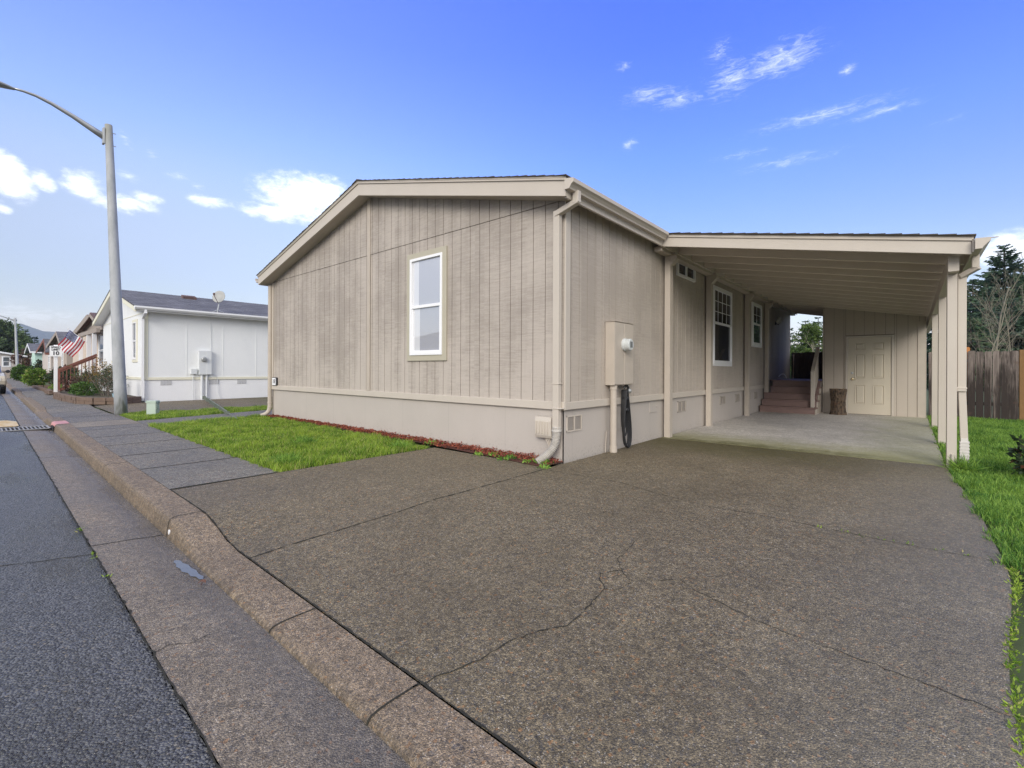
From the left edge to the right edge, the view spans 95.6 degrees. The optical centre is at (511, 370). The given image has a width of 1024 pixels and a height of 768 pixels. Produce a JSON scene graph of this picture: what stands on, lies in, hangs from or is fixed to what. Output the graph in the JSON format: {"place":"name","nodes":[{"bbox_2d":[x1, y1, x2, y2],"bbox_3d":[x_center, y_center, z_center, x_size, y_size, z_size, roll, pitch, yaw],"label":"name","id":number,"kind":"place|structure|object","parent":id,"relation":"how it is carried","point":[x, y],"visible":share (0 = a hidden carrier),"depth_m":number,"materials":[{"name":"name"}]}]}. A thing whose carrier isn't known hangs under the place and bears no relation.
{"place":"outdoors","nodes":[
{"label":"outdoors","id":0,"kind":"place"},
{"bbox_2d":[0,337,8,352],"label":"pine tree","id":1,"kind":"object","parent":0,"point":[2,345],"visible":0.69,"depth_m":72.09,"materials":[{"name":"green plant"}]},
{"bbox_2d":[19,323,54,343],"bbox_3d":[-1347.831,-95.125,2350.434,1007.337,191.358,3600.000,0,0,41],"label":"hills","id":2,"kind":"structure","parent":0,"point":[40,334],"depth_m":1792.58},
{"bbox_2d":[36,339,52,378],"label":"rust gabled house","id":3,"kind":"structure","parent":0,"point":[47,361],"depth_m":42.52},
{"bbox_2d":[48,355,49,369],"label":"window","id":4,"kind":"structure","parent":3,"relation":"in","point":[48,355],"depth_m":42.03,"materials":[{"name":"white plastic"}]},
{"bbox_2d":[46,331,72,366],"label":"tan house","id":5,"kind":"structure","parent":0,"point":[58,337],"depth_m":35.63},
{"bbox_2d":[61,352,63,366],"bbox_3d":[-34.840,-0.746,35.954,1.020,1.320,0.049,0,0,41],"label":"window","id":6,"kind":"structure","parent":5,"relation":"in","point":[62,358],"depth_m":36.00,"materials":[{"name":"white plastic"}]},
{"bbox_2d":[0,393,216,767],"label":"road","id":7,"kind":"structure","parent":0,"point":[84,683],"depth_m":2.10,"materials":[{"name":"grey asphalt"}]},
{"bbox_2d":[0,366,9,393],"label":"parked car","id":8,"kind":"object","parent":7,"relation":"on","point":[3,380],"visible":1,"depth_m":23.75,"materials":[{"name":"beige paint"}]},
{"bbox_2d":[0,420,18,426],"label":"yellow marking","id":9,"kind":"object","parent":7,"relation":"on","point":[6,423],"visible":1,"depth_m":10.85,"materials":[{"name":"paint"}]},
{"bbox_2d":[2,387,411,767],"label":"gutter","id":10,"kind":"object","parent":7,"relation":"on","point":[251,692],"visible":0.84,"depth_m":2.18,"materials":[{"name":"concrete"}]},
{"bbox_2d":[0,425,50,431],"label":"storm drain","id":11,"kind":"object","parent":10,"relation":"on","point":[30,428],"visible":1,"depth_m":10.03,"materials":[{"name":"metal"}]},
{"bbox_2d":[74,527,111,576],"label":"kerb weeds","id":12,"kind":"object","parent":10,"relation":"on","point":[80,529],"visible":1,"depth_m":3.28,"materials":[{"name":"green plant"}]},
{"bbox_2d":[174,560,202,578],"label":"puddle","id":13,"kind":"object","parent":10,"relation":"on","point":[187,568],"visible":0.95,"depth_m":3.10,"materials":[{"name":"blue liquid"}]},
{"bbox_2d":[6,382,533,767],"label":"kerb","id":14,"kind":"structure","parent":10,"relation":"on","point":[419,726],"depth_m":2.25,"materials":[{"name":"concrete"}]},
{"bbox_2d":[51,421,68,426],"bbox_3d":[-9.992,1.229,10.255,0.800,0.150,0.262,0,0,41],"label":"red kerb marking","id":15,"kind":"object","parent":14,"relation":"on","point":[53,423],"visible":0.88,"depth_m":10.23,"materials":[{"name":"paint"}]},
{"bbox_2d":[7,378,275,488],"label":"sidewalk","id":16,"kind":"structure","parent":0,"point":[183,474],"depth_m":6.96,"materials":[{"name":"concrete"}]},
{"bbox_2d":[32,385,50,390],"bbox_3d":[-26.234,1.030,26.330,7.704,0.160,0.977,0,0,41],"label":"stone edging","id":17,"kind":"object","parent":16,"relation":"on","point":[41,387],"visible":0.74,"depth_m":26.82,"materials":[{"name":"grey stone"}]},
{"bbox_2d":[44,389,53,393],"bbox_3d":[-22.445,1.046,22.504,2.570,0.160,0.331,0,0,44],"label":"stone edging","id":18,"kind":"object","parent":16,"relation":"on","point":[48,391],"visible":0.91,"depth_m":22.05,"materials":[{"name":"brown stone"}]},
{"bbox_2d":[50,345,61,391],"bbox_3d":[-18.772,0.043,19.081,0.182,2.156,0.360,0,0,41],"label":"speed limit sign","id":19,"kind":"object","parent":16,"relation":"on","point":[55,351],"visible":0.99,"depth_m":19.06,"materials":[{"name":"white metal"}]},
{"bbox_2d":[53,390,140,404],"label":"planter wall","id":20,"kind":"structure","parent":16,"relation":"on","point":[97,399],"depth_m":16.00,"materials":[{"name":"brick"}]},
{"bbox_2d":[67,372,82,386],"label":"twiggy shrub","id":21,"kind":"object","parent":20,"relation":"in","point":[71,380],"visible":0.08,"depth_m":20.86,"materials":[{"name":"red plant"}]},
{"bbox_2d":[58,372,95,390],"bbox_3d":[-18.782,0.520,20.067,0.837,1.111,1.387,0,0,41],"label":"twiggy shrub","id":22,"kind":"object","parent":20,"relation":"in","point":[64,382],"visible":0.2,"depth_m":19.83,"materials":[{"name":"red plant"}]},
{"bbox_2d":[67,381,103,395],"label":"shrub","id":23,"kind":"object","parent":20,"relation":"in","point":[78,387],"visible":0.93,"depth_m":17.59,"materials":[{"name":"green plant"}]},
{"bbox_2d":[81,364,112,395],"bbox_3d":[-15.394,0.379,17.425,1.072,1.324,1.193,0,0,-19],"label":"twiggy shrub","id":24,"kind":"object","parent":20,"relation":"in","point":[97,380],"visible":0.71,"depth_m":17.33,"materials":[{"name":"brown plant"}]},
{"bbox_2d":[83,358,112,393],"bbox_3d":[-16.461,0.261,18.592,1.085,1.554,1.648,0,0,4],"label":"twiggy shrub","id":25,"kind":"object","parent":20,"relation":"in","point":[96,371],"visible":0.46,"depth_m":18.43,"materials":[{"name":"brown plant"}]},
{"bbox_2d":[95,367,128,394],"bbox_3d":[-14.086,0.444,16.345,0.772,1.201,0.945,0,0,9],"label":"twiggy shrub","id":26,"kind":"object","parent":20,"relation":"in","point":[105,378],"visible":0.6,"depth_m":16.15,"materials":[{"name":"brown plant"}]},
{"bbox_2d":[1,397,419,767],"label":"pavement joints","id":27,"kind":"object","parent":16,"relation":"on","point":[183,702],"visible":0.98,"depth_m":2.40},
{"bbox_2d":[92,290,267,401],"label":"white house","id":28,"kind":"structure","parent":0,"point":[182,347],"depth_m":18.07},
{"bbox_2d":[132,319,137,361],"bbox_3d":[-14.269,-1.105,17.542,0.800,1.610,0.049,0,0,41],"label":"window","id":29,"kind":"structure","parent":28,"relation":"in","point":[134,322],"depth_m":17.41,"materials":[{"name":"white plastic"}]},
{"bbox_2d":[212,291,224,312],"bbox_3d":[-11.454,-2.675,18.069,0.403,0.875,0.449,0,0,41],"label":"satellite dish","id":30,"kind":"object","parent":28,"relation":"on","point":[218,296],"visible":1,"depth_m":18.14,"materials":[{"name":"grey metal"}]},
{"bbox_2d":[95,397,267,412],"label":"neighbour driveway","id":31,"kind":"structure","parent":0,"point":[187,405],"depth_m":15.57,"materials":[{"name":"grey concrete"}]},
{"bbox_2d":[137,410,271,424],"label":"path","id":32,"kind":"structure","parent":0,"point":[178,419],"depth_m":11.46,"materials":[{"name":"concrete"}]},
{"bbox_2d":[202,396,235,417],"bbox_3d":[-8.831,1.045,13.885,0.120,0.196,7.917,0,0,-38],"label":"drain trough","id":33,"kind":"object","parent":32,"relation":"on","point":[206,399],"visible":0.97,"depth_m":13.88,"materials":[{"name":"grey concrete"}]},
{"bbox_2d":[267,414,561,465],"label":"bark mulch","id":34,"kind":"object","parent":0,"point":[420,439],"visible":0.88,"depth_m":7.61,"materials":[{"name":"red wood"}]},
{"bbox_2d":[424,440,553,468],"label":"bed weeds","id":35,"kind":"object","parent":34,"relation":"on","point":[507,457],"visible":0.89,"depth_m":6.17,"materials":[{"name":"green plant"}]},
{"bbox_2d":[0,0,1023,348],"label":"sky","id":36,"kind":"structure","parent":0,"point":[236,124],"materials":[{"name":"blue"}]},
{"bbox_2d":[4,374,1023,767],"bbox_3d":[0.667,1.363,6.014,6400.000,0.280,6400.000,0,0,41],"label":"ground","id":37,"kind":"structure","parent":0,"point":[1018,644],"depth_m":2.45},
{"bbox_2d":[1,316,18,364],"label":"street lamp","id":38,"kind":"object","parent":37,"relation":"on","point":[16,345],"visible":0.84,"depth_m":48.02,"materials":[{"name":"grey metal"}]},
{"bbox_2d":[0,319,20,353],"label":"pine tree","id":39,"kind":"object","parent":37,"relation":"on","point":[5,324],"visible":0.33,"depth_m":74.68,"materials":[{"name":"green plant"}]},
{"bbox_2d":[0,351,27,377],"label":"end house","id":40,"kind":"structure","parent":37,"relation":"on","point":[5,363],"depth_m":56.42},
{"bbox_2d":[2,356,10,366],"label":"window","id":41,"kind":"structure","parent":40,"relation":"in","point":[6,361],"depth_m":56.42,"materials":[{"name":"white plastic"}]},
{"bbox_2d":[0,325,32,352],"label":"pine tree","id":42,"kind":"object","parent":37,"relation":"on","point":[23,339],"visible":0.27,"depth_m":74.12,"materials":[{"name":"green plant"}]},
{"bbox_2d":[10,348,24,364],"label":"bare tree","id":43,"kind":"object","parent":37,"relation":"on","point":[20,356],"visible":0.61,"depth_m":54.88,"materials":[{"name":"grey plant"}]},
{"bbox_2d":[11,345,28,366],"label":"leafy tree","id":44,"kind":"object","parent":37,"relation":"on","point":[20,351],"visible":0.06,"depth_m":71.60,"materials":[{"name":"green plant"}]},
{"bbox_2d":[10,364,32,380],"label":"shrub","id":45,"kind":"object","parent":37,"relation":"on","point":[17,370],"visible":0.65,"depth_m":44.18,"materials":[{"name":"green plant"}]},
{"bbox_2d":[22,353,31,365],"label":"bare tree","id":46,"kind":"object","parent":37,"relation":"on","point":[28,362],"visible":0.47,"depth_m":53.01,"materials":[{"name":"red plant"}]},
{"bbox_2d":[24,343,41,365],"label":"mint house","id":47,"kind":"structure","parent":37,"relation":"on","point":[31,348],"depth_m":51.20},
{"bbox_2d":[18,367,51,385],"bbox_3d":[-33.562,0.479,32.736,1.567,1.412,1.776,0,0,41],"label":"shrub","id":48,"kind":"object","parent":37,"relation":"on","point":[30,379],"visible":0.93,"depth_m":32.44,"materials":[{"name":"green plant"}]},
{"bbox_2d":[30,359,42,377],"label":"shrub","id":49,"kind":"object","parent":37,"relation":"on","point":[38,364],"visible":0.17,"depth_m":46.20,"materials":[{"name":"green plant"}]},
{"bbox_2d":[47,384,61,390],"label":"shrub","id":50,"kind":"object","parent":37,"relation":"on","point":[51,387],"visible":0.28,"depth_m":23.87,"materials":[{"name":"green plant"}]},
{"bbox_2d":[43,366,79,385],"bbox_3d":[-24.265,0.449,25.195,2.684,1.506,1.686,0,0,41],"label":"shrub","id":51,"kind":"object","parent":37,"relation":"on","point":[51,376],"visible":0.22,"depth_m":24.91,"materials":[{"name":"green plant"}]},
{"bbox_2d":[0,81,127,414],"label":"street lamp","id":52,"kind":"object","parent":37,"relation":"on","point":[105,134],"visible":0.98,"depth_m":12.20,"materials":[{"name":"grey metal"}]},
{"bbox_2d":[58,312,102,391],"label":"porch house","id":53,"kind":"structure","parent":37,"relation":"on","point":[87,354],"depth_m":24.30,"materials":[{"name":"brown"}]},
{"bbox_2d":[58,328,89,356],"bbox_3d":[-21.693,-1.355,22.923,0.162,1.433,1.268,0,0,41],"label":"flag","id":54,"kind":"object","parent":53,"relation":"attached to","point":[71,343],"visible":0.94,"depth_m":22.90,"materials":[{"name":"multicoloured fabric"}]},
{"bbox_2d":[98,334,102,365],"bbox_3d":[-21.935,-1.082,24.809,1.920,1.740,0.049,0,0,41],"label":"window","id":55,"kind":"structure","parent":53,"relation":"in","point":[100,337],"depth_m":25.12,"materials":[{"name":"white plastic"}]},
{"bbox_2d":[69,361,111,392],"bbox_3d":[-17.592,0.327,19.557,0.967,1.412,1.676,0,0,27],"label":"twiggy shrub","id":56,"kind":"object","parent":37,"relation":"in","point":[78,375],"visible":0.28,"depth_m":19.17,"materials":[{"name":"brown plant"}]},
{"bbox_2d":[120,405,271,420],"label":"strip lawn","id":57,"kind":"structure","parent":37,"relation":"on","point":[143,415],"depth_m":12.29,"materials":[{"name":"green plant"}]},
{"bbox_2d":[145,400,159,414],"bbox_3d":[-9.416,0.993,12.168,0.285,0.395,0.170,0,0,0],"label":"utility pedestal","id":58,"kind":"object","parent":57,"relation":"on","point":[152,406],"visible":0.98,"depth_m":12.10,"materials":[{"name":"green plastic"}]},
{"bbox_2d":[146,413,429,472],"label":"front lawn","id":59,"kind":"structure","parent":37,"relation":"on","point":[227,436],"depth_m":7.61,"materials":[{"name":"green plant"}]},
{"bbox_2d":[255,174,796,465],"bbox_3d":[2.095,-1.144,14.526,9.604,4.825,15.437,0,0,41],"label":"manufactured home","id":60,"kind":"object","parent":37,"relation":"on","point":[522,314],"visible":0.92,"depth_m":7.68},
{"bbox_2d":[272,377,277,385],"bbox_3d":[-5.973,0.285,11.677,0.260,0.210,0.041,0,0,41],"label":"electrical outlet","id":61,"kind":"object","parent":60,"relation":"attached to","point":[274,381],"visible":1,"depth_m":11.63,"materials":[{"name":"white plastic"}]},
{"bbox_2d":[407,245,447,360],"bbox_3d":[-1.447,-1.085,7.811,1.035,1.853,0.049,0,0,41],"label":"window","id":62,"kind":"structure","parent":60,"relation":"in","point":[427,271],"depth_m":7.79,"materials":[{"name":"white plastic"}]},
{"bbox_2d":[621,385,631,447],"bbox_3d":[1.741,0.704,7.112,0.125,0.973,0.233,0,0,41],"label":"coiled garden hose","id":63,"kind":"object","parent":60,"relation":"hanging from","point":[626,422],"visible":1,"depth_m":7.11,"materials":[{"name":"black rubber"}]},
{"bbox_2d":[676,263,695,281],"bbox_3d":[3.462,-1.961,9.221,0.049,0.290,0.950,0,0,41],"label":"window","id":64,"kind":"structure","parent":60,"relation":"in","point":[682,271],"depth_m":9.20,"materials":[{"name":"white plastic"}]},
{"bbox_2d":[713,285,731,365],"bbox_3d":[5.008,-1.012,11.027,0.049,1.835,1.490,0,0,41],"label":"window","id":65,"kind":"structure","parent":60,"relation":"in","point":[722,299],"depth_m":11.02,"materials":[{"name":"white plastic"}]},
{"bbox_2d":[751,302,761,347],"bbox_3d":[7.124,-1.298,13.489,0.049,1.265,1.120,0,0,41],"label":"window","id":66,"kind":"structure","parent":60,"relation":"in","point":[756,309],"depth_m":13.48,"materials":[{"name":"white plastic"}]},
{"bbox_2d":[790,328,799,378],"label":"fir tree","id":67,"kind":"object","parent":37,"relation":"on","point":[791,340],"visible":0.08,"depth_m":39.90,"materials":[{"name":"green plant"}]},
{"bbox_2d":[790,342,808,377],"bbox_3d":[22.296,-0.464,36.964,3.170,3.621,3.497,0,0,-35],"label":"leafy tree","id":68,"kind":"object","parent":37,"relation":"on","point":[793,352],"visible":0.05,"depth_m":36.44,"materials":[{"name":"green plant"}]},
{"bbox_2d":[790,322,822,357],"bbox_3d":[22.697,-1.169,35.169,3.418,5.037,3.357,0,0,41],"label":"leafy tree","id":69,"kind":"object","parent":37,"relation":"on","point":[815,331],"visible":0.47,"depth_m":34.87,"materials":[{"name":"green plant"}]},
{"bbox_2d":[797,320,821,385],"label":"fir tree","id":70,"kind":"object","parent":37,"relation":"on","point":[803,335],"visible":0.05,"depth_m":40.09,"materials":[{"name":"green plant"}]},
{"bbox_2d":[813,317,822,383],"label":"fir tree","id":71,"kind":"object","parent":37,"relation":"on","point":[818,322],"visible":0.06,"depth_m":40.34,"materials":[{"name":"green plant"}]},
{"bbox_2d":[926,325,969,387],"bbox_3d":[34.713,-1.922,37.508,6.443,8.088,6.702,0,0,41],"label":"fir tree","id":72,"kind":"object","parent":37,"relation":"on","point":[928,341],"visible":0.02,"depth_m":37.28,"materials":[{"name":"green plant"}]},
{"bbox_2d":[926,314,1009,389],"bbox_3d":[30.157,-0.899,30.515,5.626,5.737,5.137,0,0,41],"label":"fir tree","id":73,"kind":"object","parent":37,"relation":"on","point":[978,328],"visible":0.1,"depth_m":30.25,"materials":[{"name":"green plant"}]},
{"bbox_2d":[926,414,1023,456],"bbox_3d":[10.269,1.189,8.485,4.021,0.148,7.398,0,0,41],"label":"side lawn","id":74,"kind":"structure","parent":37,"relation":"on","point":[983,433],"depth_m":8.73,"materials":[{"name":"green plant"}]},
{"bbox_2d":[928,347,1023,419],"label":"wooden fence","id":75,"kind":"object","parent":37,"relation":"on","point":[1004,399],"visible":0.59,"depth_m":11.66,"materials":[{"name":"brown wood"}]},
{"bbox_2d":[939,450,1023,573],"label":"side lawn","id":76,"kind":"structure","parent":37,"relation":"on","point":[1006,504],"depth_m":4.31,"materials":[{"name":"green plant"}]},
{"bbox_2d":[935,454,990,470],"bbox_3d":[5.597,1.113,5.724,0.588,0.220,0.504,0,0,41],"label":"grass tuft","id":77,"kind":"object","parent":76,"relation":"on","point":[963,464],"visible":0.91,"depth_m":5.69,"materials":[{"name":"green plant"}]},
{"bbox_2d":[1006,434,1023,474],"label":"shrub","id":78,"kind":"object","parent":76,"relation":"on","point":[1019,460],"visible":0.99,"depth_m":5.28,"materials":[{"name":"green plant"}]},
{"bbox_2d":[967,279,995,329],"bbox_3d":[38.141,-2.905,38.356,7.203,9.260,6.826,0,0,-20],"label":"fir tree","id":79,"kind":"object","parent":37,"relation":"on","point":[978,293],"visible":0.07,"depth_m":38.26,"materials":[{"name":"green plant"}]},
{"bbox_2d":[967,287,1015,350],"bbox_3d":[35.899,-2.058,35.057,6.586,8.603,6.210,0,0,41],"label":"fir tree","id":80,"kind":"object","parent":37,"relation":"on","point":[978,313],"visible":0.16,"depth_m":34.93,"materials":[{"name":"green plant"}]},
{"bbox_2d":[967,243,1023,309],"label":"fir tree","id":81,"kind":"object","parent":37,"relation":"on","point":[1009,259],"visible":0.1,"depth_m":37.69,"materials":[{"name":"green plant"}]},
{"bbox_2d":[967,297,1023,390],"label":"fir tree","id":82,"kind":"object","parent":37,"relation":"on","point":[1019,323],"visible":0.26,"depth_m":31.41,"materials":[{"name":"green plant"}]},
{"bbox_2d":[967,249,1023,391],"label":"bare tree","id":83,"kind":"object","parent":37,"relation":"on","point":[1007,294],"visible":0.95,"depth_m":24.85,"materials":[{"name":"brown wood"}]},
{"bbox_2d":[967,275,1023,354],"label":"bare tree","id":84,"kind":"object","parent":37,"relation":"on","point":[1003,317],"visible":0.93,"depth_m":24.65,"materials":[{"name":"brown wood"}]},
{"bbox_2d":[975,326,1015,364],"bbox_3d":[24.652,-0.454,23.485,1.863,3.622,2.355,0,0,20],"label":"bare tree","id":85,"kind":"object","parent":37,"relation":"on","point":[993,340],"visible":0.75,"depth_m":23.61,"materials":[{"name":"brown plant"}]},
{"bbox_2d":[973,280,1023,350],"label":"bare tree","id":86,"kind":"object","parent":37,"relation":"on","point":[999,320],"visible":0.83,"depth_m":24.75,"materials":[{"name":"brown wood"}]},
{"bbox_2d":[993,275,1023,326],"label":"fir tree","id":87,"kind":"object","parent":37,"relation":"on","point":[1019,292],"visible":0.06,"depth_m":34.51,"materials":[{"name":"green plant"}]},
{"bbox_2d":[171,438,1023,767],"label":"driveway","id":88,"kind":"structure","parent":0,"point":[661,602],"depth_m":2.57,"materials":[{"name":"grey concrete"}]},
{"bbox_2d":[817,525,996,562],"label":"crack weeds","id":89,"kind":"object","parent":88,"relation":"on","point":[906,542],"visible":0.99,"depth_m":3.25,"materials":[{"name":"green plant"}]},
{"bbox_2d":[1001,565,1023,767],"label":"weeds","id":90,"kind":"object","parent":88,"relation":"on","point":[1015,661],"visible":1,"depth_m":1.93,"materials":[{"name":"green plant"}]},
{"bbox_2d":[661,406,944,465],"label":"carport slab","id":91,"kind":"structure","parent":0,"point":[899,439],"depth_m":8.70,"materials":[{"name":"concrete"}]},
{"bbox_2d":[760,347,822,414],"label":"porch stairs","id":92,"kind":"structure","parent":91,"relation":"on","point":[802,396],"depth_m":13.59,"materials":[{"name":"brown wood"}]},
{"bbox_2d":[791,352,822,378],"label":"wooden gate","id":93,"kind":"structure","parent":92,"relation":"on","point":[803,362],"depth_m":17.05,"materials":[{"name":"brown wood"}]},
{"bbox_2d":[654,232,998,467],"bbox_3d":[7.972,-0.517,11.297,4.134,3.540,12.416,0,0,41],"label":"carport","id":94,"kind":"object","parent":91,"relation":"on","point":[919,274],"visible":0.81,"depth_m":7.71,"materials":[{"name":"paint"}]},
{"bbox_2d":[829,388,846,414],"bbox_3d":[9.077,0.878,12.918,0.408,0.720,0.419,0,0,41],"label":"log","id":95,"kind":"object","parent":91,"relation":"on","point":[838,401],"visible":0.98,"depth_m":12.78,"materials":[{"name":"brown wood"}]},
{"bbox_2d":[822,307,926,417],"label":"shed","id":96,"kind":"structure","parent":91,"relation":"on","point":[874,363],"depth_m":12.76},
{"bbox_2d":[848,337,890,415],"bbox_3d":[9.879,0.161,12.836,0.950,2.130,0.073,0,0,41],"label":"door","id":97,"kind":"structure","parent":96,"relation":"in","point":[869,359],"depth_m":12.85,"materials":[{"name":"paint"}]},
{"bbox_2d":[803,332,821,351],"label":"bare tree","id":98,"kind":"object","parent":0,"point":[812,347],"visible":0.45,"depth_m":32.41,"materials":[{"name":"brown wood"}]},
{"bbox_2d":[967,322,991,389],"bbox_3d":[23.277,-0.669,23.857,2.168,4.040,2.134,0,0,41],"label":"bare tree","id":99,"kind":"object","parent":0,"point":[976,348],"visible":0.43,"depth_m":23.67,"materials":[{"name":"brown plant"}]}
]}

